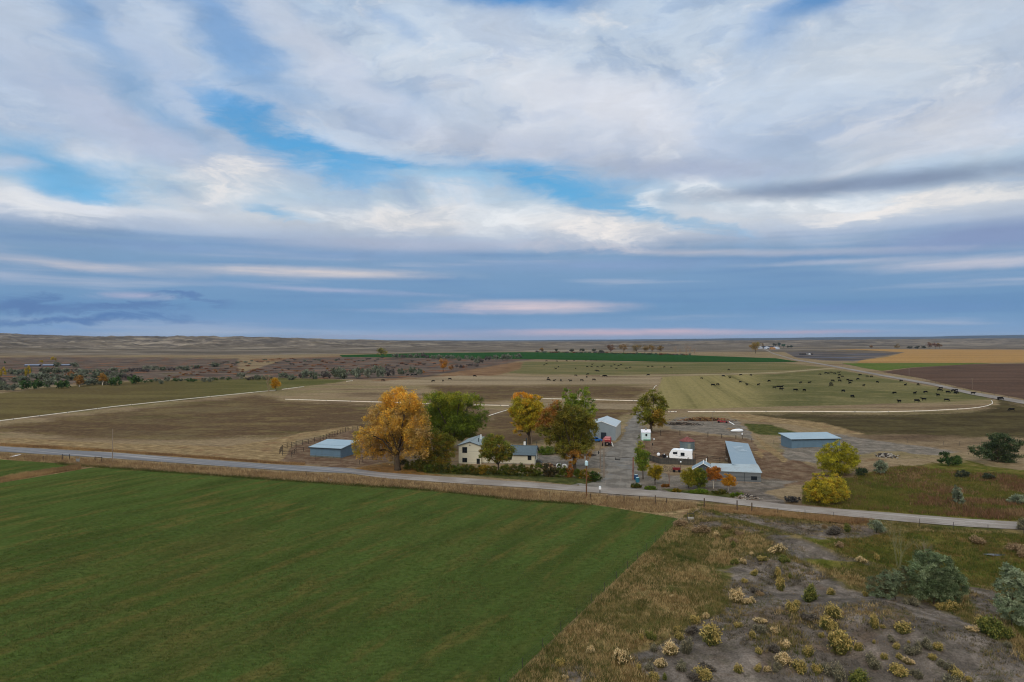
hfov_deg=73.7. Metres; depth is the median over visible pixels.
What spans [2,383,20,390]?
shrub
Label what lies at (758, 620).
rabbitbrush
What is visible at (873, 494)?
meadow grass
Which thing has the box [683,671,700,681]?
sagebrush
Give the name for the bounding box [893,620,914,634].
rabbitbrush
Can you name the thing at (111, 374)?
shrub
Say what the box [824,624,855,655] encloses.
rabbitbrush
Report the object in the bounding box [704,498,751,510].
fence
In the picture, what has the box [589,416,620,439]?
workshop
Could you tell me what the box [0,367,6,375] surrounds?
shrub
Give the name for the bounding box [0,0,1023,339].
sky
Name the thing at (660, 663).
rabbitbrush
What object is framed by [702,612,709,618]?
rabbitbrush
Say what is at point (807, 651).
rabbitbrush
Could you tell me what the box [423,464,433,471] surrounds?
hedge bush
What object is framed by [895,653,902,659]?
rabbitbrush
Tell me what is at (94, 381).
shrub
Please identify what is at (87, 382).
shrub
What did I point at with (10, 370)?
shrub
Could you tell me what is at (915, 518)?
road
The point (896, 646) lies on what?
rabbitbrush
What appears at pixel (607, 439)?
hay baler
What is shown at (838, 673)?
sagebrush
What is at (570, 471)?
hedge bush
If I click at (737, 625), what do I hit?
rabbitbrush
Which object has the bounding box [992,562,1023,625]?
shrub
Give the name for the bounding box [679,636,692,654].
sagebrush
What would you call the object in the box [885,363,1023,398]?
ploughed field
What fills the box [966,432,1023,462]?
shrub
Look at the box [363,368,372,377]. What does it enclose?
shrub
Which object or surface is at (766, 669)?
rabbitbrush
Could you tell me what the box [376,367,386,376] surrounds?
shrub
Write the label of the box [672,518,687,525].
weed clump
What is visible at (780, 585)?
rabbitbrush
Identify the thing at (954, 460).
shrub
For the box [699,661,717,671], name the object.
sagebrush
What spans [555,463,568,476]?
hedge bush
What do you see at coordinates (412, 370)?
shrub
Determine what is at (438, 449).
bushy tree
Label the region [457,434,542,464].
farmhouse
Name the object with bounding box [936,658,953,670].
sagebrush
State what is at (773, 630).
rabbitbrush
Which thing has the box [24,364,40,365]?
farm building
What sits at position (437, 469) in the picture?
hedge bush
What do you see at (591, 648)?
rabbitbrush
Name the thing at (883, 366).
green field
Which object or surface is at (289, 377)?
shrub
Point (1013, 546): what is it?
weed clump
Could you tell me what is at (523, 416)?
golden tree
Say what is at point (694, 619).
rabbitbrush
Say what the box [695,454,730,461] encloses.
fence
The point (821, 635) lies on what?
rabbitbrush
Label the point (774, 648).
sagebrush
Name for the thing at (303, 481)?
ditch grass
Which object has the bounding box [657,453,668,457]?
sprayer trailer
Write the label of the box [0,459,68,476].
hay field
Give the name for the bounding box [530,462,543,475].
hedge bush
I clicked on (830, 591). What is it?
rabbitbrush
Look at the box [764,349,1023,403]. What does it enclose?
road
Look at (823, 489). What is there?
willow tree
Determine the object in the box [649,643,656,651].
sagebrush
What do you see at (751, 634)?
rabbitbrush
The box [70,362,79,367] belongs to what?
shrub
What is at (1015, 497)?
shrub
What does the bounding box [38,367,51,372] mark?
shrub
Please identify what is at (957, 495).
shrub
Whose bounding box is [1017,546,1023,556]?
weed clump
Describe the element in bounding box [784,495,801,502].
shrub
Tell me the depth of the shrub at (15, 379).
493.54 m
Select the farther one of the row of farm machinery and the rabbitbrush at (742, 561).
the row of farm machinery
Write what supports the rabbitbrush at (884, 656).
on the ground at (250, 421)
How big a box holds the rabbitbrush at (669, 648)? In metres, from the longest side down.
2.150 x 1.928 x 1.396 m
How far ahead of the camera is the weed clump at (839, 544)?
97.09 m
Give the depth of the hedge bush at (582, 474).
152.30 m
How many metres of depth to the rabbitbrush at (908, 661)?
62.26 m
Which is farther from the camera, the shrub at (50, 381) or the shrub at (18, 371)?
the shrub at (18, 371)
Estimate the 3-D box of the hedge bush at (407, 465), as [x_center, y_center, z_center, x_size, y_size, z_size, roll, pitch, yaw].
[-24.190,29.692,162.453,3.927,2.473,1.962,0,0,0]
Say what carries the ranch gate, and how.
on the ground at (250, 421)
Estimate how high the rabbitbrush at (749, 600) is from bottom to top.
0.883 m
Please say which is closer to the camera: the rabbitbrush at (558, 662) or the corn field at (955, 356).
the rabbitbrush at (558, 662)
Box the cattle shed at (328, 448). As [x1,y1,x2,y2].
[308,439,358,457]
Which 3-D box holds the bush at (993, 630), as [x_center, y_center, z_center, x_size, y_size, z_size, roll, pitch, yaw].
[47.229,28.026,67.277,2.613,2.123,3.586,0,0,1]
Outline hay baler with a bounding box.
[602,436,612,445]
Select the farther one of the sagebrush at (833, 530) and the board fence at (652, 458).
the board fence at (652, 458)
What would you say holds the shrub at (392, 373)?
on the ground at (250, 421)
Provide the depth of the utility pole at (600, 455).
164.57 m
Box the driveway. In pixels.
[562,411,682,492]
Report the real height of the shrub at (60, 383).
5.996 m
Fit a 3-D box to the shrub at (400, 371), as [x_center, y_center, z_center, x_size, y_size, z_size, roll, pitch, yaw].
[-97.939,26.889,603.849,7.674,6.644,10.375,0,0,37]
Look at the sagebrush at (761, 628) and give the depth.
68.18 m
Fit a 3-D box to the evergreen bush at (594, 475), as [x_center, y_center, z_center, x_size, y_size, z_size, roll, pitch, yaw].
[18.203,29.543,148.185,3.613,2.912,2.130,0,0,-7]
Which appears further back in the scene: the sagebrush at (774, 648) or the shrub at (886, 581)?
the shrub at (886, 581)
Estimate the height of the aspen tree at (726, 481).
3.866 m
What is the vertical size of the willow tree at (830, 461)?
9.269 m
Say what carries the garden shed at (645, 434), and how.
on the ground at (250, 421)
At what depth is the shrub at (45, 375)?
521.19 m
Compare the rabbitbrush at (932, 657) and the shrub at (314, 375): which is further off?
the shrub at (314, 375)
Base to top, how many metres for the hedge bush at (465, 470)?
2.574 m
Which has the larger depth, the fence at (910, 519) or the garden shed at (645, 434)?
the garden shed at (645, 434)
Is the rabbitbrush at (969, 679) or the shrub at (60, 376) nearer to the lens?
the rabbitbrush at (969, 679)
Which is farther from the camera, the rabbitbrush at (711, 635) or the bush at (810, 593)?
the bush at (810, 593)
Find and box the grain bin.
[679,436,694,450]
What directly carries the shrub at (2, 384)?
on the ground at (250, 421)
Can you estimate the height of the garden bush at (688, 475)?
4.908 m
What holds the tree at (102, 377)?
on the ground at (250, 421)
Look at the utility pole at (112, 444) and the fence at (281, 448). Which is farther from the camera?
the fence at (281, 448)
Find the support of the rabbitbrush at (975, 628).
on the ground at (250, 421)
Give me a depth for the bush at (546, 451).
183.59 m
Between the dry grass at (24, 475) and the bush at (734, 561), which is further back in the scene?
the dry grass at (24, 475)
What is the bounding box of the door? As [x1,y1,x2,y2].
[600,432,606,438]
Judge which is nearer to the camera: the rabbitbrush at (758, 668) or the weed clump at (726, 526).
the rabbitbrush at (758, 668)
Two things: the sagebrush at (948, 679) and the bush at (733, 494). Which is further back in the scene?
the bush at (733, 494)
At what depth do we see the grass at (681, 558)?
79.81 m
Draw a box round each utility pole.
[112,429,112,460]
[585,454,587,495]
[598,441,602,467]
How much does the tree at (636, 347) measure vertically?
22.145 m
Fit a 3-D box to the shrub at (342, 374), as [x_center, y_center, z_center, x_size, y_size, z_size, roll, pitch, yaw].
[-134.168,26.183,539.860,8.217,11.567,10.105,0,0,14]
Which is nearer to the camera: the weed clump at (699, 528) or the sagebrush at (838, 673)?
the sagebrush at (838, 673)
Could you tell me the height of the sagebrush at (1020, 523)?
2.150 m
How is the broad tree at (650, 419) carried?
on the ground at (250, 421)
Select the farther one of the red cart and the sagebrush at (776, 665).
the red cart
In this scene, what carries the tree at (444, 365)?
on the ground at (250, 421)
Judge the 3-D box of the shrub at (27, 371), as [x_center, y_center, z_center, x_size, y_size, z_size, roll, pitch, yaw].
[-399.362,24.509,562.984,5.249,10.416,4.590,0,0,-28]
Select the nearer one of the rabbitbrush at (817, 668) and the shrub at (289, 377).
the rabbitbrush at (817, 668)
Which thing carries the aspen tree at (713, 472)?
on the ground at (250, 421)
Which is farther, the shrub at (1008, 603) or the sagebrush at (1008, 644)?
the shrub at (1008, 603)
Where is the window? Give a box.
[462,447,466,452]
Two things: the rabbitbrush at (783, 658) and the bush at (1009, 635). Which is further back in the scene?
the bush at (1009, 635)
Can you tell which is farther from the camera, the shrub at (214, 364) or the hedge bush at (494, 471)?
the shrub at (214, 364)
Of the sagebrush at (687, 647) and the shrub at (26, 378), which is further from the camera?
the shrub at (26, 378)
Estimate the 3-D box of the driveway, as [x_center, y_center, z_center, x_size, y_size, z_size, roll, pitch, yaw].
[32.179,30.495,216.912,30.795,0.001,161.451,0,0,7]
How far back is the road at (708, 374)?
604.05 m
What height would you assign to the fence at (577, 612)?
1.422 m
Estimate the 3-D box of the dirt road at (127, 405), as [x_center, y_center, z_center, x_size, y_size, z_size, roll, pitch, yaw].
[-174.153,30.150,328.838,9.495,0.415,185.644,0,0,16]
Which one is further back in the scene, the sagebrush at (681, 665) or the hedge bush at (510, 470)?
the hedge bush at (510, 470)
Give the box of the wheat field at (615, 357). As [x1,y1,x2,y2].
[340,352,796,361]
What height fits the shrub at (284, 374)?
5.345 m
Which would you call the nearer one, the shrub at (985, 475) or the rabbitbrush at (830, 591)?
the rabbitbrush at (830, 591)
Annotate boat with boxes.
[730,429,742,431]
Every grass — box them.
[0,442,306,464]
[0,451,698,512]
[0,463,83,482]
[55,461,593,505]
[507,503,1023,681]
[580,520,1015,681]
[702,503,874,523]
[711,508,1023,636]
[801,464,1023,520]
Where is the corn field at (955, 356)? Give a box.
[842,349,1023,362]
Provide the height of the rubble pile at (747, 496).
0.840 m
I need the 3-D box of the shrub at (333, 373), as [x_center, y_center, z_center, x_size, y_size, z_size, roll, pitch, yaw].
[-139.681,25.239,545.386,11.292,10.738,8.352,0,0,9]
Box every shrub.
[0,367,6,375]
[0,380,6,389]
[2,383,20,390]
[6,368,15,373]
[9,375,20,382]
[12,369,24,374]
[18,375,30,380]
[18,380,36,388]
[24,365,30,375]
[28,373,42,379]
[28,379,48,388]
[36,371,54,379]
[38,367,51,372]
[40,377,56,386]
[49,367,60,372]
[50,373,63,380]
[54,380,70,387]
[60,368,69,372]
[63,373,78,379]
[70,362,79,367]
[73,370,88,377]
[75,378,90,385]
[83,377,103,384]
[88,371,108,377]
[90,368,104,373]
[105,371,114,377]
[107,376,123,384]
[114,371,123,378]
[122,373,132,377]
[127,375,145,383]
[209,362,220,366]
[236,372,245,378]
[253,374,262,379]
[278,372,287,377]
[287,374,296,379]
[301,368,312,377]
[309,370,320,378]
[321,370,330,377]
[330,366,340,377]
[337,367,348,378]
[352,368,360,377]
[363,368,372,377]
[371,365,381,372]
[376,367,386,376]
[385,367,394,375]
[397,368,406,373]
[407,366,415,372]
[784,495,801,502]
[854,467,867,475]
[865,565,914,599]
[867,519,885,532]
[873,459,888,473]
[904,547,969,603]
[937,451,962,465]
[951,485,964,503]
[955,469,970,477]
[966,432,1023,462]
[982,473,994,479]
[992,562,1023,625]
[1005,493,1023,503]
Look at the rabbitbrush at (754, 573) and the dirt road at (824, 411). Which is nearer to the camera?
the rabbitbrush at (754, 573)
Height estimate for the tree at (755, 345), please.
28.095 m
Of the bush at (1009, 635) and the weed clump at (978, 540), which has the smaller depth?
the bush at (1009, 635)
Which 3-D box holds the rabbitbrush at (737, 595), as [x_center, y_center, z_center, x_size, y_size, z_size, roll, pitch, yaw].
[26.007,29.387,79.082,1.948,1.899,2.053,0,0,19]
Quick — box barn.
[692,441,761,482]
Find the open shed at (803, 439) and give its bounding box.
[779,432,841,447]
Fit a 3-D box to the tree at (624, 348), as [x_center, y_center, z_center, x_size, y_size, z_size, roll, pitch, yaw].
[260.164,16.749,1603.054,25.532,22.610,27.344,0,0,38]
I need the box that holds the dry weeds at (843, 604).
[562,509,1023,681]
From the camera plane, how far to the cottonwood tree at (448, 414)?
189.76 m
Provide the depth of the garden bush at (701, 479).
141.37 m
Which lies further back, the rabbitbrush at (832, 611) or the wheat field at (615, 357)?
the wheat field at (615, 357)
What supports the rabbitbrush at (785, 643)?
on the ground at (250, 421)
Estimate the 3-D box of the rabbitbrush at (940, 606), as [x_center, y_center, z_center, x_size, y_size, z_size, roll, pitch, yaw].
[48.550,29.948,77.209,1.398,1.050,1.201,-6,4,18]
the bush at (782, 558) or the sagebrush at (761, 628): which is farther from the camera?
the bush at (782, 558)
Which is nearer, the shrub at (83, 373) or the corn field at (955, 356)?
the shrub at (83, 373)
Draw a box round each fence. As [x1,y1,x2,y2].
[103,458,590,497]
[279,425,361,453]
[282,447,309,455]
[497,528,667,681]
[649,455,695,464]
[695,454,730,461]
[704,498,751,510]
[754,507,1023,533]
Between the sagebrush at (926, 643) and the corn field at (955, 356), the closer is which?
the sagebrush at (926, 643)
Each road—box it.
[0,446,1018,528]
[600,368,832,375]
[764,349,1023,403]
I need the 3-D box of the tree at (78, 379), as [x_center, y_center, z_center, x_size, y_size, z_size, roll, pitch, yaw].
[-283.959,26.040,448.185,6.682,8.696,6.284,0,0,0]
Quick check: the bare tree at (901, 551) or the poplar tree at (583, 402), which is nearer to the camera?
the bare tree at (901, 551)
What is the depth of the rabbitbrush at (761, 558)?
95.09 m
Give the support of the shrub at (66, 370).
on the ground at (250, 421)
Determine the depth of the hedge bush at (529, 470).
154.91 m
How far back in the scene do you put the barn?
152.06 m
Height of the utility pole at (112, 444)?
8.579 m
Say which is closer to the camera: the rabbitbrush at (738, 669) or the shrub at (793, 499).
the rabbitbrush at (738, 669)
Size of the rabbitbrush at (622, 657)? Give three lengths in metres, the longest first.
1.926 x 1.875 x 1.579 m
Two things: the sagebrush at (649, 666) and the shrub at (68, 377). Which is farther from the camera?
the shrub at (68, 377)
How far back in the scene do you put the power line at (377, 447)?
148.40 m
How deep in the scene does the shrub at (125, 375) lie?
531.18 m
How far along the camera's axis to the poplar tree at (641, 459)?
151.32 m
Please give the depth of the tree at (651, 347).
1553.88 m
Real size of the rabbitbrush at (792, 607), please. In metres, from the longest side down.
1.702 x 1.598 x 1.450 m
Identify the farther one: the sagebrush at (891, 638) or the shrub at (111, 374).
the shrub at (111, 374)
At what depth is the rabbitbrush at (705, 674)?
61.20 m
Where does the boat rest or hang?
on the ground at (250, 421)
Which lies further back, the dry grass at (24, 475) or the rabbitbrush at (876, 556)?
the dry grass at (24, 475)
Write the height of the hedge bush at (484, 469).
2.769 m
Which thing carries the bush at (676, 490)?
on the ground at (250, 421)
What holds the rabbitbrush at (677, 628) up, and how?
on the ground at (250, 421)
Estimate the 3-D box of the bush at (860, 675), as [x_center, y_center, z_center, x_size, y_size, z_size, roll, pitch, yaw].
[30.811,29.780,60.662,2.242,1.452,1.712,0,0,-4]
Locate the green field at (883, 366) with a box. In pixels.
[843,363,982,370]
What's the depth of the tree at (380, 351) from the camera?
1200.44 m
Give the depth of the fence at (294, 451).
183.90 m
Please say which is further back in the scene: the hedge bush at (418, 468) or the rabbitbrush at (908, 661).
the hedge bush at (418, 468)
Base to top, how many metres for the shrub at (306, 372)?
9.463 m
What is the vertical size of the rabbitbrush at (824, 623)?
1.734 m
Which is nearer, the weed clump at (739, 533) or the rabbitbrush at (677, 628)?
the rabbitbrush at (677, 628)
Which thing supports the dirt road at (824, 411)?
on the ground at (250, 421)
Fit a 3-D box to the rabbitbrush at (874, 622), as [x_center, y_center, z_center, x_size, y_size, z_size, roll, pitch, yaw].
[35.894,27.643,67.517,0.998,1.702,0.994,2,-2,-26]
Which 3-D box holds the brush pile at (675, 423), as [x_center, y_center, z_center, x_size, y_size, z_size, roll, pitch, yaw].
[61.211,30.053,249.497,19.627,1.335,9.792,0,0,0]
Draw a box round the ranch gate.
[603,439,633,479]
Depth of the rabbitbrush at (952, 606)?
77.03 m
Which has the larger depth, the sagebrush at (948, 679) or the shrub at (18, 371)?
the shrub at (18, 371)
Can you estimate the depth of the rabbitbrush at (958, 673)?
60.34 m
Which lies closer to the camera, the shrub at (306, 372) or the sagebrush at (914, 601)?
the sagebrush at (914, 601)
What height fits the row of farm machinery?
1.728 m
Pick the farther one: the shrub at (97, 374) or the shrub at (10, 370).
the shrub at (10, 370)
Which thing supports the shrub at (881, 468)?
on the ground at (250, 421)
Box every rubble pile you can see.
[732,494,762,499]
[875,453,899,458]
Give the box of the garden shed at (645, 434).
[640,428,650,440]
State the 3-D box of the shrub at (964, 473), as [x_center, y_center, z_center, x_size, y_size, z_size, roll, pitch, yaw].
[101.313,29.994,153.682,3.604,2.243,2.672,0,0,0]
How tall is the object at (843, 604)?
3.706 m
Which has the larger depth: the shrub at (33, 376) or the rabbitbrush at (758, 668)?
the shrub at (33, 376)
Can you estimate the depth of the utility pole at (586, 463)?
133.29 m
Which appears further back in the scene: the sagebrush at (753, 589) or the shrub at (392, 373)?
the shrub at (392, 373)
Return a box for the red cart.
[672,467,680,471]
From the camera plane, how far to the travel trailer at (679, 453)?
174.44 m
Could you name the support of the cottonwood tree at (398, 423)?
on the ground at (250, 421)
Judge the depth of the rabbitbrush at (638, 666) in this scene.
63.52 m
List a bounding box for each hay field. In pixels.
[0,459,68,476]
[0,467,679,681]
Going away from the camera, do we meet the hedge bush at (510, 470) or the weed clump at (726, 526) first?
the weed clump at (726, 526)
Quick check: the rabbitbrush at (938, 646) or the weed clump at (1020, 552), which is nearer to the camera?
the rabbitbrush at (938, 646)
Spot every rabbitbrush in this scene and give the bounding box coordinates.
[554,657,564,666]
[585,645,594,652]
[613,648,632,664]
[635,661,641,669]
[647,669,659,681]
[653,658,667,667]
[660,638,678,655]
[673,626,681,631]
[674,631,684,640]
[689,614,700,623]
[691,663,713,681]
[699,619,722,647]
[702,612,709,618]
[729,586,744,602]
[733,622,741,627]
[733,663,744,673]
[739,557,746,564]
[743,596,755,603]
[749,568,757,575]
[749,630,756,638]
[752,617,767,623]
[754,663,761,671]
[755,646,762,654]
[757,555,769,561]
[763,665,771,671]
[768,543,787,553]
[770,626,779,633]
[774,651,791,665]
[775,566,780,577]
[775,575,785,590]
[778,639,791,647]
[785,599,800,612]
[789,656,807,674]
[802,645,813,656]
[810,662,823,673]
[817,612,838,630]
[818,632,825,637]
[824,601,844,618]
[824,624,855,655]
[826,588,835,595]
[852,641,864,651]
[854,556,867,562]
[868,612,879,628]
[874,553,879,560]
[880,653,888,659]
[887,662,909,677]
[892,642,899,649]
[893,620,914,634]
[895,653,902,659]
[902,656,915,664]
[927,653,936,660]
[933,641,944,651]
[935,602,947,609]
[944,600,962,611]
[948,664,964,679]
[963,624,979,632]
[965,675,972,681]
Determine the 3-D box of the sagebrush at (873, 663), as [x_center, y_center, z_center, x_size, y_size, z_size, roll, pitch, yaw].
[33.108,29.188,62.524,1.351,1.448,1.878,0,0,12]
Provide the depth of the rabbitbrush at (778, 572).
90.09 m
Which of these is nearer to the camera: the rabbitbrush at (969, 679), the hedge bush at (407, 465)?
the rabbitbrush at (969, 679)
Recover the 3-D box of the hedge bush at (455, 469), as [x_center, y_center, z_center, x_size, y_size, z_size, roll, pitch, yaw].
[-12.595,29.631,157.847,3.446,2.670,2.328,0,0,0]
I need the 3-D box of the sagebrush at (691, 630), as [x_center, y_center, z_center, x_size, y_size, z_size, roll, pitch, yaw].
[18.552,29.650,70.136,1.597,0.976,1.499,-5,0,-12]
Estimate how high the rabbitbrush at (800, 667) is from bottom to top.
1.515 m
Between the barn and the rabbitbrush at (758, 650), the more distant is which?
the barn
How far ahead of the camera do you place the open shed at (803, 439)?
194.76 m
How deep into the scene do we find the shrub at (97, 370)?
598.34 m
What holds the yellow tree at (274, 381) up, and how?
on the ground at (250, 421)
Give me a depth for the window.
170.82 m
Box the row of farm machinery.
[667,417,735,421]
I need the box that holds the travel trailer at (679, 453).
[664,448,692,458]
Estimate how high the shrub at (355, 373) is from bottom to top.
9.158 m
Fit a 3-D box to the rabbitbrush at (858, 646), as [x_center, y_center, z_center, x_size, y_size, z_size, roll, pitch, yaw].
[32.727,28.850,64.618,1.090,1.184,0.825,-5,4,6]
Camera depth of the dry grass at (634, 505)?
146.69 m
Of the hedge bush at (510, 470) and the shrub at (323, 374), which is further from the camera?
the shrub at (323, 374)
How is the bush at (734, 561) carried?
on the ground at (250, 421)
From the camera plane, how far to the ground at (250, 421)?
261.59 m
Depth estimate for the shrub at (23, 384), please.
422.86 m
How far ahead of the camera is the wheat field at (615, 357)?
1242.19 m
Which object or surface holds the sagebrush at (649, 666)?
on the ground at (250, 421)
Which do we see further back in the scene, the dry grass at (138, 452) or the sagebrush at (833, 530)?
the dry grass at (138, 452)
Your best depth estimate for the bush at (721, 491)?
136.84 m
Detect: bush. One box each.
[402,461,414,469]
[413,460,424,471]
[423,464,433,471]
[431,463,442,472]
[442,462,453,472]
[450,463,463,473]
[459,464,471,473]
[469,464,480,474]
[479,465,491,474]
[489,465,499,474]
[498,463,508,474]
[507,464,519,475]
[515,462,527,475]
[524,464,536,475]
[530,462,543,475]
[538,446,554,454]
[541,463,552,476]
[547,465,558,476]
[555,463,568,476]
[565,463,574,476]
[573,468,580,477]
[579,469,589,477]
[588,470,602,481]
[630,483,641,487]
[644,485,656,489]
[644,630,656,640]
[671,488,681,491]
[679,467,700,487]
[687,488,708,493]
[692,468,707,487]
[711,489,728,494]
[729,558,738,564]
[730,492,743,496]
[776,554,790,562]
[801,582,820,602]
[843,523,851,532]
[847,667,871,681]
[976,614,1009,640]
[998,626,1016,639]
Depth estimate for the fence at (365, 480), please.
147.12 m
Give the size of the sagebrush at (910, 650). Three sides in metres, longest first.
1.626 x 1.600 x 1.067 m
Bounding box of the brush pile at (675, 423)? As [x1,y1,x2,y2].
[668,421,704,425]
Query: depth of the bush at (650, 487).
140.68 m
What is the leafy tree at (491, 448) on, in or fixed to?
on the ground at (250, 421)
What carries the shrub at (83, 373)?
on the ground at (250, 421)
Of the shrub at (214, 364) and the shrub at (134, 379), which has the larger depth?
the shrub at (214, 364)
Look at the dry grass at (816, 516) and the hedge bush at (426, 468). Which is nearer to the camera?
the dry grass at (816, 516)
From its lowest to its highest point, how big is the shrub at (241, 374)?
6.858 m
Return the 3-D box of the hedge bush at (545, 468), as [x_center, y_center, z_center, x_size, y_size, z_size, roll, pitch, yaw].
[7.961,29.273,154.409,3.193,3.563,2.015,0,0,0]
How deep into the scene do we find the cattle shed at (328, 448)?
180.66 m
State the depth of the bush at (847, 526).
111.17 m
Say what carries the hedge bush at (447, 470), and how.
on the ground at (250, 421)
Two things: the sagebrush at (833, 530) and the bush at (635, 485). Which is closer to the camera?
the sagebrush at (833, 530)
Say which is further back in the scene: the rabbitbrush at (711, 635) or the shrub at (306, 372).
the shrub at (306, 372)
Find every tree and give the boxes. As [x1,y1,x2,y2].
[73,375,85,386]
[98,373,108,384]
[270,377,281,388]
[350,386,433,470]
[377,348,387,355]
[414,430,456,467]
[420,389,490,450]
[439,358,448,371]
[478,433,517,469]
[507,391,545,444]
[535,400,599,469]
[561,386,598,416]
[618,344,629,352]
[630,388,668,432]
[631,344,641,351]
[634,441,650,478]
[646,464,663,484]
[647,344,655,350]
[705,466,723,487]
[721,473,737,489]
[748,342,760,352]
[802,472,850,504]
[814,439,861,475]
[880,516,914,568]
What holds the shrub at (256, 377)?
on the ground at (250, 421)
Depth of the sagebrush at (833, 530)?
108.96 m
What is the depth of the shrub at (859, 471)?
154.53 m
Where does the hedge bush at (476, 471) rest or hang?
on the ground at (250, 421)
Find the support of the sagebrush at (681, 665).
on the ground at (250, 421)
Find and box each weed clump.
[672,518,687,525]
[691,524,710,532]
[720,524,730,529]
[728,537,739,542]
[734,530,744,535]
[834,541,843,547]
[969,534,986,543]
[1003,542,1023,551]
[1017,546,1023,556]
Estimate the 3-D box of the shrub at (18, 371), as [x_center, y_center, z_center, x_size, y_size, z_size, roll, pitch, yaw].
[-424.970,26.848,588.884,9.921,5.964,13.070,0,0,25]
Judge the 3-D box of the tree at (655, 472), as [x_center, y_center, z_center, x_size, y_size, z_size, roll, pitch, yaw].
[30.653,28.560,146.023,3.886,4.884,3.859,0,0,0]
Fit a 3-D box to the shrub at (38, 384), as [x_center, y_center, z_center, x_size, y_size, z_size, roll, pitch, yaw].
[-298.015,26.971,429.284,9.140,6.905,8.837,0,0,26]
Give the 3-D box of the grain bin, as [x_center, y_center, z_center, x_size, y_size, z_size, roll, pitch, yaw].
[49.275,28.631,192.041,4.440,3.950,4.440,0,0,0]
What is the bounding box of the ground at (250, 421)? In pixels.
[0,333,1023,681]
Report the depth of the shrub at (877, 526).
109.66 m
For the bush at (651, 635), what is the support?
on the ground at (250, 421)
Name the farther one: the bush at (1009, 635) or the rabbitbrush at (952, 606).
the rabbitbrush at (952, 606)
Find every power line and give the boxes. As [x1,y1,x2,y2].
[116,435,576,465]
[120,429,585,454]
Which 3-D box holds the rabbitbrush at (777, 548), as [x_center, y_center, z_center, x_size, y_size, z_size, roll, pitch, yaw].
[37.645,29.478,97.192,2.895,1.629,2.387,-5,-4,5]
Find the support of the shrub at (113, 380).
on the ground at (250, 421)
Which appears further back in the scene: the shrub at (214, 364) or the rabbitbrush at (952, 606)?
the shrub at (214, 364)
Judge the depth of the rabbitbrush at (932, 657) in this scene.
62.49 m
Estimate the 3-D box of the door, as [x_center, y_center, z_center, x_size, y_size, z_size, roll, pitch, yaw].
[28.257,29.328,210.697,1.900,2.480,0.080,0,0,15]
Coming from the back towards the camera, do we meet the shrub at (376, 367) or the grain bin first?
the shrub at (376, 367)
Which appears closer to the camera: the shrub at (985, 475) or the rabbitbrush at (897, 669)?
the rabbitbrush at (897, 669)
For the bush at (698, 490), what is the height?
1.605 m
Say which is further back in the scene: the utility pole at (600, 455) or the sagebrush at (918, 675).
the utility pole at (600, 455)
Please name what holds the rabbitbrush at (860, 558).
on the ground at (250, 421)
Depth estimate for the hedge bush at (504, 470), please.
155.95 m
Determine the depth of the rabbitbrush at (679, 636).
68.66 m
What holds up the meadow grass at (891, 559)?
on the ground at (250, 421)
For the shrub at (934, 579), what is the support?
on the ground at (250, 421)
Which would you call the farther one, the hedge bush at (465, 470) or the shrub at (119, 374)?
the shrub at (119, 374)
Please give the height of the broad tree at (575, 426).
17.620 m
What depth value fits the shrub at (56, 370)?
616.55 m
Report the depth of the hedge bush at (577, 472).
152.80 m
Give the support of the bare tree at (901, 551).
on the ground at (250, 421)
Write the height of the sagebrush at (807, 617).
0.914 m
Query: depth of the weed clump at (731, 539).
103.69 m
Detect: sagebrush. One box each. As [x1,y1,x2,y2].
[644,661,655,671]
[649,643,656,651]
[674,658,686,671]
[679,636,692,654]
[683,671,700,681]
[685,624,697,635]
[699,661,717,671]
[749,586,764,593]
[753,622,767,633]
[766,642,780,652]
[772,661,782,672]
[799,612,818,621]
[823,660,846,681]
[824,524,843,534]
[865,651,882,669]
[888,634,896,641]
[901,596,920,605]
[903,644,921,655]
[909,668,924,679]
[913,636,933,650]
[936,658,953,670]
[941,672,963,681]
[1003,640,1014,647]
[1016,516,1023,529]
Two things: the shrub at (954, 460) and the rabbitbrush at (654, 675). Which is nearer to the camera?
the rabbitbrush at (654, 675)
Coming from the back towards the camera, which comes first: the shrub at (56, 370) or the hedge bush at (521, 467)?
the shrub at (56, 370)
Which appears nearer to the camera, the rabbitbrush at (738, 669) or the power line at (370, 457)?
the rabbitbrush at (738, 669)
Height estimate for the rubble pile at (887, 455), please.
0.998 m
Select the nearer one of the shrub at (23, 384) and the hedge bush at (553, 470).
the hedge bush at (553, 470)
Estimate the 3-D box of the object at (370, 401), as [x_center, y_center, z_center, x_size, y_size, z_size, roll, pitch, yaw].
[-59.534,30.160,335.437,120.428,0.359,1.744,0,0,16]
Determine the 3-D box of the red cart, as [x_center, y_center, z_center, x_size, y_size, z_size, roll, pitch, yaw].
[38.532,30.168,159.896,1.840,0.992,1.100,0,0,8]

